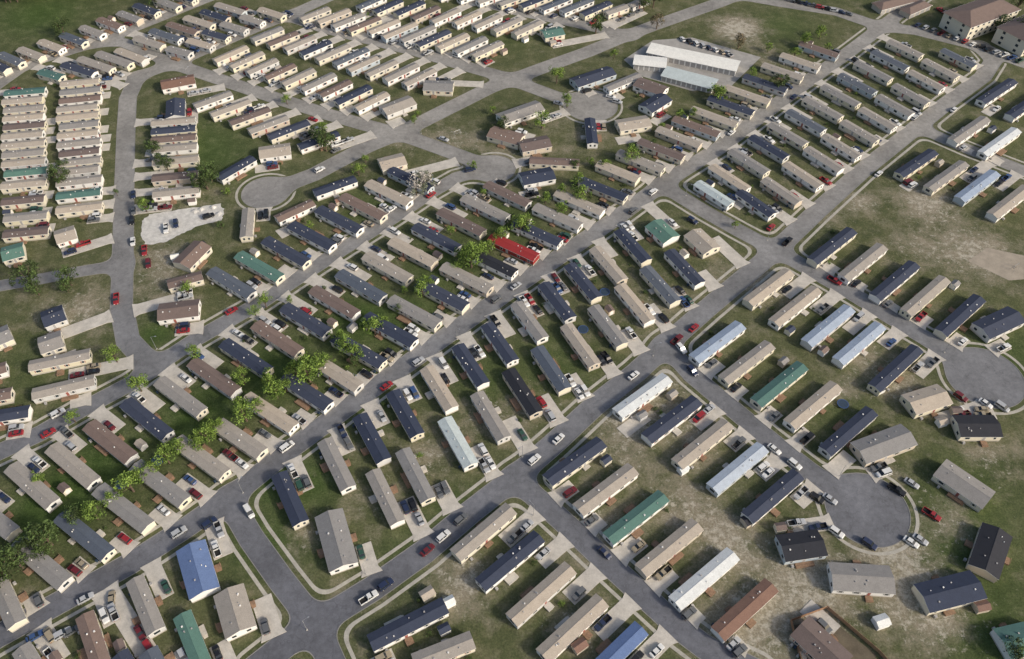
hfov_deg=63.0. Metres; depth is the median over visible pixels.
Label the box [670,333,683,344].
pickup truck
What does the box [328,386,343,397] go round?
pickup truck
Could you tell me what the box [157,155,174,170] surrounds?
deciduous tree
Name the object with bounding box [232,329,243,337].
parked car
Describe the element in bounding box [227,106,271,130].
mobile home
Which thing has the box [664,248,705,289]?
mobile home
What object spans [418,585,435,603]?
garden shed
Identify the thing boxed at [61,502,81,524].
deciduous tree
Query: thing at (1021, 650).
deciduous tree
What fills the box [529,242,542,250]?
pickup truck
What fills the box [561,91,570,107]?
deciduous tree
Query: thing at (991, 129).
garden shed
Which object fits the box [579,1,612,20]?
mobile home
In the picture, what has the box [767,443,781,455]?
parked car
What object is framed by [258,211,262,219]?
parked car
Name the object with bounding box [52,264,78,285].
deciduous tree
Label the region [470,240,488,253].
deciduous tree
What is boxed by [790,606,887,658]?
wooden fence
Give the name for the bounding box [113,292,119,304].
pickup truck
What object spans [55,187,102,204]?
mobile home
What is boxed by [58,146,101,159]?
mobile home
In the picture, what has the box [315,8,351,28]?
mobile home
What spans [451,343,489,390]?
mobile home
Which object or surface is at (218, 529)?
pickup truck
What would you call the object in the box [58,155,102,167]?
mobile home
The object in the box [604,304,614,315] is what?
garden shed
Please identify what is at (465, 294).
parked car
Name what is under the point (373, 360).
mobile home
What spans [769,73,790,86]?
deciduous tree
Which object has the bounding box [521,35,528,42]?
garden shed
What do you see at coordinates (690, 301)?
parked car
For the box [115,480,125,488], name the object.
trampoline
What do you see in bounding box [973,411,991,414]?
pickup truck
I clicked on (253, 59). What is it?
mobile home
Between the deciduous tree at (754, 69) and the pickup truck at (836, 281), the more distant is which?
the deciduous tree at (754, 69)
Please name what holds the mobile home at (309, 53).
on the grass ground
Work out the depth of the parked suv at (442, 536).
261.04 m
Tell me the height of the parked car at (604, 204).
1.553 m
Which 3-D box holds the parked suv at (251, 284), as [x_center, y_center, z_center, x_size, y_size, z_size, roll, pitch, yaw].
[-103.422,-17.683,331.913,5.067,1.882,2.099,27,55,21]
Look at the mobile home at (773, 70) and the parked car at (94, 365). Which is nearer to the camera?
the parked car at (94, 365)
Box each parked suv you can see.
[8,423,24,431]
[30,206,42,210]
[32,592,44,607]
[50,408,65,418]
[53,626,70,640]
[63,247,76,255]
[64,440,77,451]
[67,564,82,576]
[87,216,99,222]
[98,607,110,623]
[117,532,132,544]
[129,215,134,224]
[145,258,150,268]
[170,525,187,538]
[173,218,178,227]
[176,647,187,658]
[187,108,191,115]
[188,488,202,499]
[201,516,217,529]
[202,212,214,219]
[206,38,215,43]
[227,31,236,36]
[242,334,254,344]
[246,280,257,288]
[258,315,270,324]
[260,617,270,635]
[266,161,276,165]
[270,323,281,331]
[274,319,286,327]
[299,131,307,136]
[302,474,311,488]
[314,166,324,172]
[331,285,343,293]
[333,234,344,240]
[343,437,353,450]
[346,263,358,270]
[360,369,372,378]
[374,650,391,658]
[377,577,393,591]
[384,347,397,357]
[389,226,400,234]
[390,39,398,44]
[400,500,410,514]
[402,388,412,400]
[407,323,419,332]
[407,497,417,511]
[412,356,424,366]
[429,178,439,184]
[435,529,450,543]
[440,480,450,494]
[445,203,455,209]
[453,512,467,525]
[464,166,475,172]
[468,189,478,195]
[478,443,488,455]
[490,294,501,303]
[496,179,506,185]
[507,8,515,13]
[517,128,526,133]
[526,187,537,192]
[527,453,540,465]
[536,396,546,407]
[559,232,570,238]
[562,486,576,497]
[580,384,590,396]
[582,88,591,92]
[612,98,621,104]
[625,220,634,229]
[628,207,638,214]
[631,650,643,658]
[648,188,657,195]
[658,313,668,322]
[675,342,686,353]
[681,606,696,620]
[686,364,698,376]
[687,215,697,224]
[731,643,747,658]
[756,461,769,472]
[771,203,782,211]
[787,457,801,470]
[809,491,824,504]
[815,4,824,8]
[816,617,832,633]
[828,525,844,538]
[830,7,838,12]
[860,536,877,550]
[908,181,917,187]
[910,114,918,120]
[953,390,968,402]
[976,44,985,48]
[984,47,992,51]
[992,49,1000,54]
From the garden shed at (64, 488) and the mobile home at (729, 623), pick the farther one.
the garden shed at (64, 488)
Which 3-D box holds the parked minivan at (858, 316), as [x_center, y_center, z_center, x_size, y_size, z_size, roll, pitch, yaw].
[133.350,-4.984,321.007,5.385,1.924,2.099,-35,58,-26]
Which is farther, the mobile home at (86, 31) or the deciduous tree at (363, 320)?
the mobile home at (86, 31)
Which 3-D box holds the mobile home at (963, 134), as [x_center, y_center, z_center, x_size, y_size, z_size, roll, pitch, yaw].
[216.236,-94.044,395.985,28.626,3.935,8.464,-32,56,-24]
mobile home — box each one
[0,51,27,70]
[0,62,13,76]
[0,129,45,141]
[0,138,47,151]
[0,156,48,170]
[0,178,49,195]
[0,194,47,211]
[0,242,26,267]
[0,324,15,351]
[0,361,9,383]
[0,387,14,405]
[0,405,33,430]
[0,510,22,542]
[0,574,28,632]
[1,95,45,107]
[1,147,47,159]
[2,104,46,114]
[2,112,46,123]
[2,120,47,132]
[2,210,50,228]
[2,225,51,243]
[3,87,47,97]
[3,166,48,180]
[4,461,62,512]
[11,535,74,592]
[12,641,48,658]
[16,46,46,63]
[28,348,92,375]
[31,374,96,404]
[36,39,67,55]
[37,69,66,84]
[37,330,66,357]
[40,305,68,332]
[44,441,102,492]
[53,511,116,563]
[54,225,78,249]
[55,111,100,125]
[55,164,100,178]
[55,174,104,191]
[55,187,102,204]
[55,201,104,219]
[56,102,99,114]
[56,128,100,141]
[56,137,102,151]
[58,32,89,49]
[58,94,102,105]
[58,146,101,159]
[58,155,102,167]
[59,62,98,78]
[59,77,100,88]
[59,85,102,97]
[59,119,100,131]
[75,56,116,75]
[75,610,112,658]
[78,25,107,41]
[82,419,139,467]
[91,482,156,536]
[93,51,134,71]
[95,17,125,33]
[112,648,137,658]
[113,47,149,67]
[115,10,143,26]
[119,397,175,444]
[126,574,166,638]
[129,459,192,510]
[132,3,161,19]
[132,35,166,52]
[139,645,175,658]
[148,28,184,46]
[150,125,196,135]
[150,133,197,144]
[151,116,196,127]
[151,142,198,156]
[151,170,198,187]
[152,0,182,13]
[152,154,199,171]
[152,185,200,203]
[153,376,208,420]
[157,299,201,327]
[160,74,196,94]
[162,97,189,118]
[164,46,194,60]
[165,21,200,37]
[167,271,204,293]
[172,0,198,6]
[172,240,212,272]
[172,434,231,483]
[173,609,210,658]
[176,539,221,602]
[182,15,216,30]
[185,38,215,53]
[186,357,242,400]
[192,90,233,112]
[199,9,231,23]
[201,29,231,44]
[205,266,257,302]
[209,98,251,121]
[212,45,249,67]
[213,2,247,17]
[213,418,268,462]
[213,583,257,641]
[215,155,256,184]
[218,21,249,37]
[218,338,273,377]
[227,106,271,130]
[228,51,265,73]
[234,251,285,286]
[238,14,265,29]
[239,207,259,242]
[241,392,299,436]
[244,57,279,78]
[246,114,289,138]
[250,26,284,45]
[250,320,304,360]
[257,7,286,23]
[258,143,291,164]
[261,236,311,270]
[263,63,297,83]
[265,31,299,50]
[266,119,310,144]
[271,470,309,530]
[274,199,315,226]
[279,302,332,341]
[279,373,333,414]
[280,68,316,90]
[282,35,317,55]
[286,221,336,254]
[297,130,340,154]
[298,6,331,24]
[299,39,332,59]
[299,72,337,95]
[308,285,360,321]
[312,175,357,200]
[313,43,351,65]
[314,205,363,238]
[314,508,358,575]
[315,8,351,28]
[315,358,363,395]
[317,79,352,101]
[317,437,355,495]
[330,12,365,32]
[330,335,387,372]
[332,47,369,70]
[333,84,372,109]
[334,269,387,306]
[338,193,387,224]
[345,55,379,76]
[346,16,381,36]
[352,91,389,115]
[352,412,391,467]
[356,0,386,12]
[361,251,413,287]
[363,312,418,351]
[364,59,398,81]
[364,179,413,210]
[365,468,405,529]
[366,18,400,38]
[367,597,448,653]
[372,0,403,16]
[377,153,407,175]
[378,95,416,119]
[380,22,418,43]
[382,62,419,86]
[386,295,442,332]
[386,389,424,442]
[387,167,434,194]
[387,237,438,271]
[393,0,425,19]
[395,447,435,506]
[399,25,436,46]
[401,68,436,90]
[410,5,440,23]
[411,222,461,256]
[411,631,475,658]
[414,278,469,315]
[415,29,451,51]
[420,365,458,415]
[423,80,454,97]
[429,8,461,27]
[434,32,469,53]
[436,207,486,240]
[438,416,478,471]
[439,262,494,297]
[450,502,516,564]
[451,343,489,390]
[452,11,481,29]
[452,36,488,56]
[457,0,474,4]
[460,193,510,225]
[465,250,518,281]
[470,40,503,61]
[470,390,510,445]
[471,13,502,33]
[475,0,500,7]
[475,530,544,593]
[481,322,518,368]
[483,181,531,211]
[486,126,525,149]
[487,233,539,265]
[490,17,522,37]
[495,100,544,128]
[496,0,527,10]
[502,367,543,419]
[505,561,576,629]
[510,219,563,250]
[510,301,548,345]
[511,20,543,40]
[518,0,552,12]
[518,135,551,156]
[518,167,555,189]
[529,156,578,170]
[530,345,571,396]
[531,203,582,233]
[536,594,608,658]
[537,281,576,324]
[539,0,572,14]
[540,26,565,43]
[542,436,606,489]
[553,189,605,219]
[559,0,593,17]
[560,323,600,371]
[564,262,601,304]
[569,66,616,91]
[572,463,638,519]
[578,177,628,205]
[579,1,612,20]
[581,117,601,148]
[587,304,628,350]
[589,246,628,285]
[595,160,640,187]
[595,621,648,658]
[603,4,629,19]
[603,72,642,94]
[603,490,668,547]
[612,373,672,421]
[613,228,651,267]
[614,115,651,136]
[614,283,655,327]
[615,149,665,176]
[627,0,646,11]
[633,77,668,97]
[634,518,703,579]
[636,138,685,165]
[638,93,672,117]
[639,265,681,308]
[641,395,702,447]
[645,219,679,247]
[655,126,702,152]
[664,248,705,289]
[668,547,739,612]
[671,115,720,141]
[671,418,733,469]
[683,228,720,258]
[688,320,745,367]
[689,106,738,130]
[693,180,734,210]
[706,95,755,120]
[706,442,768,497]
[707,163,750,191]
[710,578,778,643]
[717,340,775,388]
[723,84,771,108]
[727,148,770,179]
[735,189,777,221]
[740,469,804,526]
[742,73,787,96]
[742,268,794,310]
[747,134,789,164]
[750,361,808,410]
[759,177,802,209]
[760,62,804,84]
[766,122,808,150]
[767,285,822,330]
[774,529,827,568]
[778,52,821,74]
[781,161,823,192]
[782,380,842,433]
[784,109,826,137]
[789,616,852,658]
[798,41,839,62]
[800,304,855,351]
[801,96,843,123]
[802,146,844,176]
[806,227,857,268]
[817,406,877,460]
[819,84,860,111]
[820,133,862,163]
[826,559,895,602]
[831,321,885,369]
[836,73,877,98]
[837,243,887,285]
[838,119,879,147]
[849,424,917,467]
[852,60,892,85]
[856,107,897,134]
[866,344,923,396]
[868,260,920,304]
[869,50,910,74]
[874,94,915,121]
[885,39,924,62]
[890,83,930,109]
[893,149,938,181]
[898,275,950,320]
[899,384,953,419]
[905,70,945,94]
[911,570,986,618]
[920,58,960,83]
[922,160,969,195]
[931,459,994,511]
[933,294,985,340]
[938,48,977,71]
[946,116,990,147]
[949,412,1002,446]
[952,169,1000,206]
[963,522,1012,582]
[969,306,1023,343]
[974,78,1017,108]
[975,127,1021,160]
[984,184,1023,223]
[989,622,1023,658]
[1003,101,1023,122]
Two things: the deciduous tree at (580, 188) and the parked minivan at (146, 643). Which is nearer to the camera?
the parked minivan at (146, 643)
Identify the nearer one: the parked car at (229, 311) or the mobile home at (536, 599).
the mobile home at (536, 599)
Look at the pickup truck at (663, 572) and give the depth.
253.07 m
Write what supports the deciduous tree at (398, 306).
on the grass ground
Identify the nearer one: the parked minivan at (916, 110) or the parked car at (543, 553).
the parked car at (543, 553)
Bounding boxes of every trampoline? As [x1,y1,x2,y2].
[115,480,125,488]
[151,455,163,465]
[578,325,587,332]
[600,288,609,296]
[837,399,848,407]
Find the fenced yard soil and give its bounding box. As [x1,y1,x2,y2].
[794,624,875,658]
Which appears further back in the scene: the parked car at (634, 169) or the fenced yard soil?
the parked car at (634, 169)
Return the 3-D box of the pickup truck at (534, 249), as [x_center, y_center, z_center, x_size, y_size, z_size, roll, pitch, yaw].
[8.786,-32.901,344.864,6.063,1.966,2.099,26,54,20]
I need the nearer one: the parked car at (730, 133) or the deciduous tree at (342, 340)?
the deciduous tree at (342, 340)
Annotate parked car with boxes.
[0,492,10,503]
[8,429,23,437]
[25,629,43,642]
[27,462,40,472]
[40,428,55,438]
[63,625,78,637]
[69,371,83,378]
[74,557,88,569]
[76,592,94,604]
[85,368,99,374]
[86,363,100,369]
[102,76,112,80]
[103,420,115,430]
[107,590,115,604]
[130,237,135,245]
[131,190,135,198]
[131,206,135,214]
[133,624,145,640]
[157,504,170,516]
[160,579,171,594]
[176,327,189,333]
[180,373,191,382]
[183,474,196,485]
[189,90,198,94]
[195,352,204,359]
[201,88,211,92]
[212,644,222,658]
[224,306,237,315]
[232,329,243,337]
[235,458,248,468]
[251,278,261,285]
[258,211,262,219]
[258,428,271,438]
[267,164,277,169]
[301,251,311,257]
[306,24,314,29]
[308,116,317,121]
[310,94,317,99]
[331,147,340,153]
[356,544,365,559]
[363,220,373,226]
[370,245,381,252]
[377,410,386,421]
[379,381,392,390]
[386,205,396,212]
[414,512,424,525]
[420,218,430,224]
[420,543,434,556]
[426,191,435,198]
[433,485,443,498]
[439,136,448,141]
[440,373,449,384]
[459,290,471,298]
[468,347,477,358]
[482,272,493,279]
[484,59,492,64]
[485,456,495,469]
[506,257,517,264]
[510,282,521,289]
[517,428,527,440]
[520,519,533,531]
[533,305,542,314]
[536,546,550,559]
[551,273,559,282]
[552,113,561,117]
[552,433,564,444]
[553,42,562,46]
[553,100,563,105]
[558,236,567,242]
[558,282,567,290]
[571,586,586,600]
[572,258,581,267]
[574,387,584,399]
[584,514,598,526]
[596,545,611,559]
[597,355,606,365]
[598,201,608,207]
[605,94,615,98]
[620,223,628,230]
[622,188,633,194]
[627,371,639,380]
[630,167,640,173]
[631,539,645,552]
[649,643,664,658]
[667,218,677,226]
[675,285,685,294]
[684,295,693,304]
[688,323,698,332]
[703,404,714,414]
[706,358,717,367]
[722,163,731,170]
[726,636,740,650]
[727,130,735,135]
[727,193,736,199]
[730,116,740,121]
[730,382,741,392]
[761,467,774,478]
[766,223,775,230]
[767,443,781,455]
[768,410,780,421]
[781,285,791,293]
[822,492,837,504]
[844,11,852,16]
[851,279,861,287]
[853,146,863,152]
[874,170,882,176]
[883,299,892,307]
[885,338,896,346]
[902,535,919,548]
[903,477,919,489]
[911,532,928,545]
[957,337,967,345]
[959,144,967,150]
[969,166,978,172]
[973,406,989,411]
[978,397,992,408]
[993,105,1000,111]
[994,180,1003,186]
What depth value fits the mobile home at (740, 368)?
303.31 m
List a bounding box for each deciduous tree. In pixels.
[0,541,29,574]
[0,543,15,583]
[0,571,11,587]
[8,259,40,285]
[12,527,39,548]
[22,519,59,553]
[23,279,42,294]
[26,536,54,560]
[31,470,44,481]
[45,164,58,176]
[46,166,70,183]
[51,15,69,34]
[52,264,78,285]
[54,277,72,292]
[55,159,68,168]
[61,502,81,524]
[62,408,79,423]
[79,500,107,521]
[100,489,117,504]
[101,344,119,362]
[110,465,144,496]
[124,373,147,392]
[131,469,147,483]
[137,197,154,211]
[140,460,160,471]
[143,139,162,153]
[150,441,177,465]
[153,152,166,163]
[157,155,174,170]
[168,435,191,455]
[178,280,194,292]
[184,341,200,358]
[186,160,218,189]
[187,436,208,451]
[190,178,202,190]
[191,422,218,442]
[198,160,220,180]
[204,419,220,435]
[208,417,224,427]
[215,219,224,227]
[221,187,229,195]
[230,366,250,385]
[230,394,258,424]
[246,304,261,315]
[248,396,264,414]
[257,289,273,307]
[261,367,275,388]
[262,374,285,399]
[277,378,291,392]
[281,94,291,103]
[282,357,301,377]
[285,295,291,302]
[293,353,323,384]
[305,220,313,227]
[306,126,316,134]
[309,352,329,373]
[310,128,323,140]
[313,126,334,151]
[317,122,326,130]
[320,352,335,362]
[328,328,342,339]
[334,332,350,353]
[345,341,363,357]
[349,355,359,365]
[351,163,365,175]
[360,318,368,328]
[361,155,368,162]
[363,313,384,334]
[394,303,402,312]
[401,286,407,293]
[406,179,423,195]
[409,170,436,190]
[414,277,428,297]
[421,275,434,283]
[446,224,455,234]
[450,261,463,268]
[453,246,472,259]
[458,240,484,267]
[467,160,476,167]
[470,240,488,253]
[484,238,495,250]
[492,225,509,240]
[497,114,509,128]
[505,219,512,228]
[510,215,535,234]
[518,212,532,223]
[534,110,549,128]
[536,190,550,203]
[548,66,565,83]
[555,200,568,213]
[557,183,565,191]
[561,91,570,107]
[569,183,592,200]
[570,159,578,168]
[570,172,584,185]
[586,158,594,165]
[588,12,605,33]
[609,49,618,55]
[624,142,640,159]
[638,0,651,10]
[649,13,664,28]
[675,109,687,117]
[689,107,696,115]
[707,83,723,94]
[713,85,727,100]
[731,221,740,226]
[733,32,745,48]
[749,66,756,75]
[765,41,772,51]
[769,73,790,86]
[788,47,802,55]
[800,31,812,42]
[814,25,826,38]
[824,42,832,48]
[994,13,1011,29]
[1001,635,1023,658]
[1009,0,1023,7]
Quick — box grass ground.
[0,0,1023,658]
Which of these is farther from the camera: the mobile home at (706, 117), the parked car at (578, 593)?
the mobile home at (706, 117)
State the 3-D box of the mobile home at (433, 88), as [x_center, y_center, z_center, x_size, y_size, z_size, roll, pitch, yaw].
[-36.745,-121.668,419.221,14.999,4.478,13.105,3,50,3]
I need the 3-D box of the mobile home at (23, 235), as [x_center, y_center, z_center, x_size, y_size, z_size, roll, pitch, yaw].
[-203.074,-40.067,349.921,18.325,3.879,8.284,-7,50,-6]
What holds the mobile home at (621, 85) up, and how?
on the grass ground
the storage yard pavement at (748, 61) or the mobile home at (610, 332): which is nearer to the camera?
the mobile home at (610, 332)
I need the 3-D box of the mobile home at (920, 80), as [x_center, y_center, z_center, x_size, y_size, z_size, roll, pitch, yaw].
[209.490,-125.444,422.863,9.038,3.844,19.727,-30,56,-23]
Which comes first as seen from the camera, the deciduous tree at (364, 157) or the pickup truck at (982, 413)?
the pickup truck at (982, 413)
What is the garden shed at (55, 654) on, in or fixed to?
on the grass ground
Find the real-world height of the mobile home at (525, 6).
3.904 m
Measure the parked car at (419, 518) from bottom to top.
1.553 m
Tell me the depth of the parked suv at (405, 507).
267.24 m
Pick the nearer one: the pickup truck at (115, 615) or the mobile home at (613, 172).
the pickup truck at (115, 615)
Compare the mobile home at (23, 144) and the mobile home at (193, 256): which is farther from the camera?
the mobile home at (23, 144)
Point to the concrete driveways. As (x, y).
(624, 608)
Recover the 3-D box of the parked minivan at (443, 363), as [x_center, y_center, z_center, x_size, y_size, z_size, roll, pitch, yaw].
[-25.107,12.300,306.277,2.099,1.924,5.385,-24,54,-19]
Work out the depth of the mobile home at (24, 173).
373.96 m
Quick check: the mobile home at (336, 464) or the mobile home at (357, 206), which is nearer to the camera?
the mobile home at (336, 464)
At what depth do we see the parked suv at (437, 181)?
372.79 m
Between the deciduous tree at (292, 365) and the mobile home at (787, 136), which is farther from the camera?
the mobile home at (787, 136)
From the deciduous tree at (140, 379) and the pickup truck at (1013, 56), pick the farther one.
the pickup truck at (1013, 56)
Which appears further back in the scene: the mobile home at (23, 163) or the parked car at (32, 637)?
the mobile home at (23, 163)
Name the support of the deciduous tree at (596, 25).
on the grass ground
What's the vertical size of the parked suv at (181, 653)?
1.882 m
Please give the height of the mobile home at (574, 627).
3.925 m
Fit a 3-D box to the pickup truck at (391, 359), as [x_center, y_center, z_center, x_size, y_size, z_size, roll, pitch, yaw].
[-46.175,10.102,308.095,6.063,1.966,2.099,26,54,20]
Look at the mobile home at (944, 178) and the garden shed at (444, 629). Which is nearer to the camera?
the garden shed at (444, 629)
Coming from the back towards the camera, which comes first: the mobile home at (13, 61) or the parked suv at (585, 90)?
the mobile home at (13, 61)
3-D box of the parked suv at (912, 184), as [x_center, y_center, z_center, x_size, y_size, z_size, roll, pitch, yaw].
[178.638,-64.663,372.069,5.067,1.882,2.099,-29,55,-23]
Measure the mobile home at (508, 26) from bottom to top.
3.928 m
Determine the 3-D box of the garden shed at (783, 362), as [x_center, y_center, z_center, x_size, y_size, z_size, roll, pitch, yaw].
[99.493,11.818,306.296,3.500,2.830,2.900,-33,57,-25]
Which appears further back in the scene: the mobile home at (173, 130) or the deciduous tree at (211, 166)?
the mobile home at (173, 130)
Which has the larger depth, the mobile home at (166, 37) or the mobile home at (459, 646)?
the mobile home at (166, 37)
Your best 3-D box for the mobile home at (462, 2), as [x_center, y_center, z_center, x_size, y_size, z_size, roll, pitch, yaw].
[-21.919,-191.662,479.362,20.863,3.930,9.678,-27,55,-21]
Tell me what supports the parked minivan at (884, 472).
on the concrete driveways
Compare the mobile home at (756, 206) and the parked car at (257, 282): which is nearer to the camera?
the parked car at (257, 282)
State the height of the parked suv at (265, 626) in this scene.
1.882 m
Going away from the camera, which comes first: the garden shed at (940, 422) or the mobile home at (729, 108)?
the garden shed at (940, 422)
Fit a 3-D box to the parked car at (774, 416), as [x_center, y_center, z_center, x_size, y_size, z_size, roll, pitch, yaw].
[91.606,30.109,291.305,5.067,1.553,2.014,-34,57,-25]
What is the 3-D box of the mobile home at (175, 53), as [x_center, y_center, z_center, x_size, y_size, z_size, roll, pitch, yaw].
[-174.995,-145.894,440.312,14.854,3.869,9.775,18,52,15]
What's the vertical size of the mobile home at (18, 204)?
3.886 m
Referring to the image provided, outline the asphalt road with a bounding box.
[0,0,1023,658]
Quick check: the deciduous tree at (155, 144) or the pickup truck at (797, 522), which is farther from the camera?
the deciduous tree at (155, 144)
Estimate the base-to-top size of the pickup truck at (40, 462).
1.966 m
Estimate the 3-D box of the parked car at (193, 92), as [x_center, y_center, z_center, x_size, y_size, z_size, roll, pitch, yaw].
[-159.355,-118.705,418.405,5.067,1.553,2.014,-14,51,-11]
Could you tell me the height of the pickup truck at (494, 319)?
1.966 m
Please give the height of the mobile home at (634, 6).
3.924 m
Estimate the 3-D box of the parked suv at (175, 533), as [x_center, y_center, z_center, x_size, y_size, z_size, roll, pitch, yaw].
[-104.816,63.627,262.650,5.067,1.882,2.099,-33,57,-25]
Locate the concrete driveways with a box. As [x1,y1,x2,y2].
[0,0,1023,658]
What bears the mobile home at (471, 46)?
on the grass ground
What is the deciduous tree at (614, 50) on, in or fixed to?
on the grass ground
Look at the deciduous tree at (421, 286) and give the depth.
325.03 m
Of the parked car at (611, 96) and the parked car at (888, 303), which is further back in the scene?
the parked car at (611, 96)
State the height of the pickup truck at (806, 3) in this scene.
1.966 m
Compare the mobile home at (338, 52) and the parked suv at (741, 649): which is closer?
the parked suv at (741, 649)
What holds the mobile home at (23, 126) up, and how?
on the grass ground
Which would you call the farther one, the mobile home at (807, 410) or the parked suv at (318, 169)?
the parked suv at (318, 169)
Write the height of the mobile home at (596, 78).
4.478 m
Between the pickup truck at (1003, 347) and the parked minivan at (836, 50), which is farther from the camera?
the parked minivan at (836, 50)
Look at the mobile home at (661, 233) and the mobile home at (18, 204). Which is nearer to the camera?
the mobile home at (661, 233)
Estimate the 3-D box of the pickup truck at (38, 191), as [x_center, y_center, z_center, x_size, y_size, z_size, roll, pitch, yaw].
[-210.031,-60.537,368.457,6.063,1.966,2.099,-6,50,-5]
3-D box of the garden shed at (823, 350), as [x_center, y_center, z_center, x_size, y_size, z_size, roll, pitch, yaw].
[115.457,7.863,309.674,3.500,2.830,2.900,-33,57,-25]
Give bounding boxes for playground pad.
[968,248,1023,279]
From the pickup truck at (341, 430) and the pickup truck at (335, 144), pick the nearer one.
the pickup truck at (341, 430)
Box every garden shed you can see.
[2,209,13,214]
[48,649,63,658]
[57,482,72,495]
[107,15,115,20]
[112,638,126,652]
[134,438,147,451]
[170,253,178,261]
[187,197,196,205]
[249,247,259,257]
[326,317,337,328]
[328,203,337,211]
[334,198,340,205]
[347,322,357,333]
[377,177,386,184]
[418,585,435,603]
[429,275,438,284]
[432,250,442,260]
[437,621,450,636]
[443,594,455,608]
[500,48,507,55]
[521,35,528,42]
[549,40,556,46]
[570,636,588,654]
[599,454,612,467]
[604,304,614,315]
[636,409,647,421]
[665,124,672,129]
[666,389,678,400]
[676,465,689,475]
[679,249,689,258]
[706,179,714,186]
[739,516,756,528]
[773,522,787,533]
[777,356,789,367]
[784,325,795,336]
[817,345,829,356]
[832,133,841,139]
[871,613,891,630]
[934,159,944,167]
[934,416,949,427]
[949,280,960,290]
[949,406,962,415]
[971,599,991,613]
[986,125,996,133]
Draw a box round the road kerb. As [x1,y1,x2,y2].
[0,0,1023,658]
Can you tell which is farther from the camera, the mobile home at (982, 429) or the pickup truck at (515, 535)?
the mobile home at (982, 429)
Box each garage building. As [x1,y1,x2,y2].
[871,0,917,14]
[899,0,932,18]
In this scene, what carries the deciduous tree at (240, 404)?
on the grass ground
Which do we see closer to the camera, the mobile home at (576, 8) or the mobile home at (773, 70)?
the mobile home at (773, 70)
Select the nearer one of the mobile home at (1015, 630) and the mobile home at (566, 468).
the mobile home at (1015, 630)
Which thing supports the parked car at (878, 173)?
on the sidewalk pavement at (408, 586)
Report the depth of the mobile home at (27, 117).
400.70 m
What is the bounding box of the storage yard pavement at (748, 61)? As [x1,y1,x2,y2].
[624,38,759,90]
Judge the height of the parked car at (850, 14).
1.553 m
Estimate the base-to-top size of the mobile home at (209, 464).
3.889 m
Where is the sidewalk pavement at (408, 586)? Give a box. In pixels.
[0,0,1023,658]
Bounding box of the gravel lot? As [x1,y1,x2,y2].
[141,203,223,244]
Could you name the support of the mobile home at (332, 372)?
on the grass ground
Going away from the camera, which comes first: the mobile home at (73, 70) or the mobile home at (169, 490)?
the mobile home at (169, 490)
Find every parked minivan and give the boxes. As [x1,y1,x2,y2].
[35,221,48,226]
[43,626,53,643]
[88,212,101,216]
[142,638,153,649]
[175,321,189,328]
[190,46,199,51]
[242,503,254,518]
[243,106,253,113]
[263,208,268,218]
[279,440,294,452]
[294,477,304,491]
[299,306,310,314]
[330,237,340,244]
[374,34,381,39]
[377,252,388,260]
[409,385,419,398]
[432,313,443,319]
[438,356,448,369]
[545,23,553,28]
[545,409,555,421]
[601,123,605,129]
[656,111,665,117]
[671,146,682,151]
[686,38,692,43]
[692,411,705,422]
[699,42,705,48]
[784,82,792,88]
[830,48,840,52]
[853,311,864,321]
[875,467,891,477]
[903,178,912,185]
[911,107,921,114]
[967,173,977,180]
[994,400,1009,412]
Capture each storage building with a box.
[633,54,667,71]
[646,42,740,75]
[661,66,718,93]
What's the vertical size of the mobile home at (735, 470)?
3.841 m
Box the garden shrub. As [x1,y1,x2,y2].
[557,599,564,605]
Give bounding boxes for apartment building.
[938,0,1020,39]
[991,15,1023,56]
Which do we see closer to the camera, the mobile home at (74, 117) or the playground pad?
the playground pad
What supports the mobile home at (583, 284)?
on the grass ground
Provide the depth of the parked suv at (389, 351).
308.91 m
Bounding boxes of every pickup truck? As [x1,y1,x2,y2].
[29,189,43,193]
[32,456,47,468]
[42,646,52,658]
[47,51,57,56]
[59,426,73,438]
[75,239,90,247]
[102,73,113,77]
[107,602,119,621]
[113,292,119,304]
[114,71,124,76]
[132,391,146,403]
[141,244,147,255]
[143,205,157,210]
[145,202,157,206]
[157,204,171,209]
[163,222,168,233]
[177,288,192,295]
[177,293,192,300]
[211,540,221,557]
[213,520,224,538]
[222,448,237,461]
[253,103,265,109]
[254,73,264,79]
[269,79,279,86]
[287,463,298,478]
[291,413,306,424]
[299,133,311,140]
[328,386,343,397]
[331,140,343,147]
[336,423,347,438]
[342,137,354,143]
[358,590,378,605]
[379,203,389,209]
[379,352,394,362]
[401,192,412,197]
[403,327,417,336]
[405,43,414,48]
[423,49,433,55]
[439,77,450,80]
[473,344,485,357]
[477,457,490,473]
[478,193,490,201]
[489,314,501,326]
[506,528,523,544]
[518,295,529,306]
[524,293,535,304]
[525,191,538,197]
[527,245,540,252]
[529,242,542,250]
[552,282,562,293]
[564,373,576,387]
[584,264,595,275]
[593,613,611,631]
[600,351,612,363]
[625,326,637,338]
[629,231,638,240]
[644,303,655,314]
[654,564,672,580]
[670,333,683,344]
[679,296,689,307]
[725,50,733,56]
[731,436,746,449]
[740,147,752,155]
[762,135,774,143]
[769,116,780,123]
[782,236,792,245]
[786,518,806,526]
[793,485,808,499]
[799,431,814,444]
[800,1,810,4]
[808,522,827,529]
[816,303,829,313]
[819,176,831,185]
[826,275,841,285]
[869,461,887,471]
[887,482,906,496]
[889,118,901,126]
[911,361,924,372]
[915,311,927,321]
[921,506,941,521]
[926,356,939,367]
[936,7,944,12]
[937,30,945,35]
[955,409,971,414]
[965,56,975,61]
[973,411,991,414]
[996,343,1011,351]
[999,52,1009,57]
[1001,173,1011,181]
[1007,54,1017,60]
[1015,57,1023,62]
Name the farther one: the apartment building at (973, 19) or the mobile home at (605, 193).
the apartment building at (973, 19)
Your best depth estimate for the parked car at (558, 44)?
447.11 m

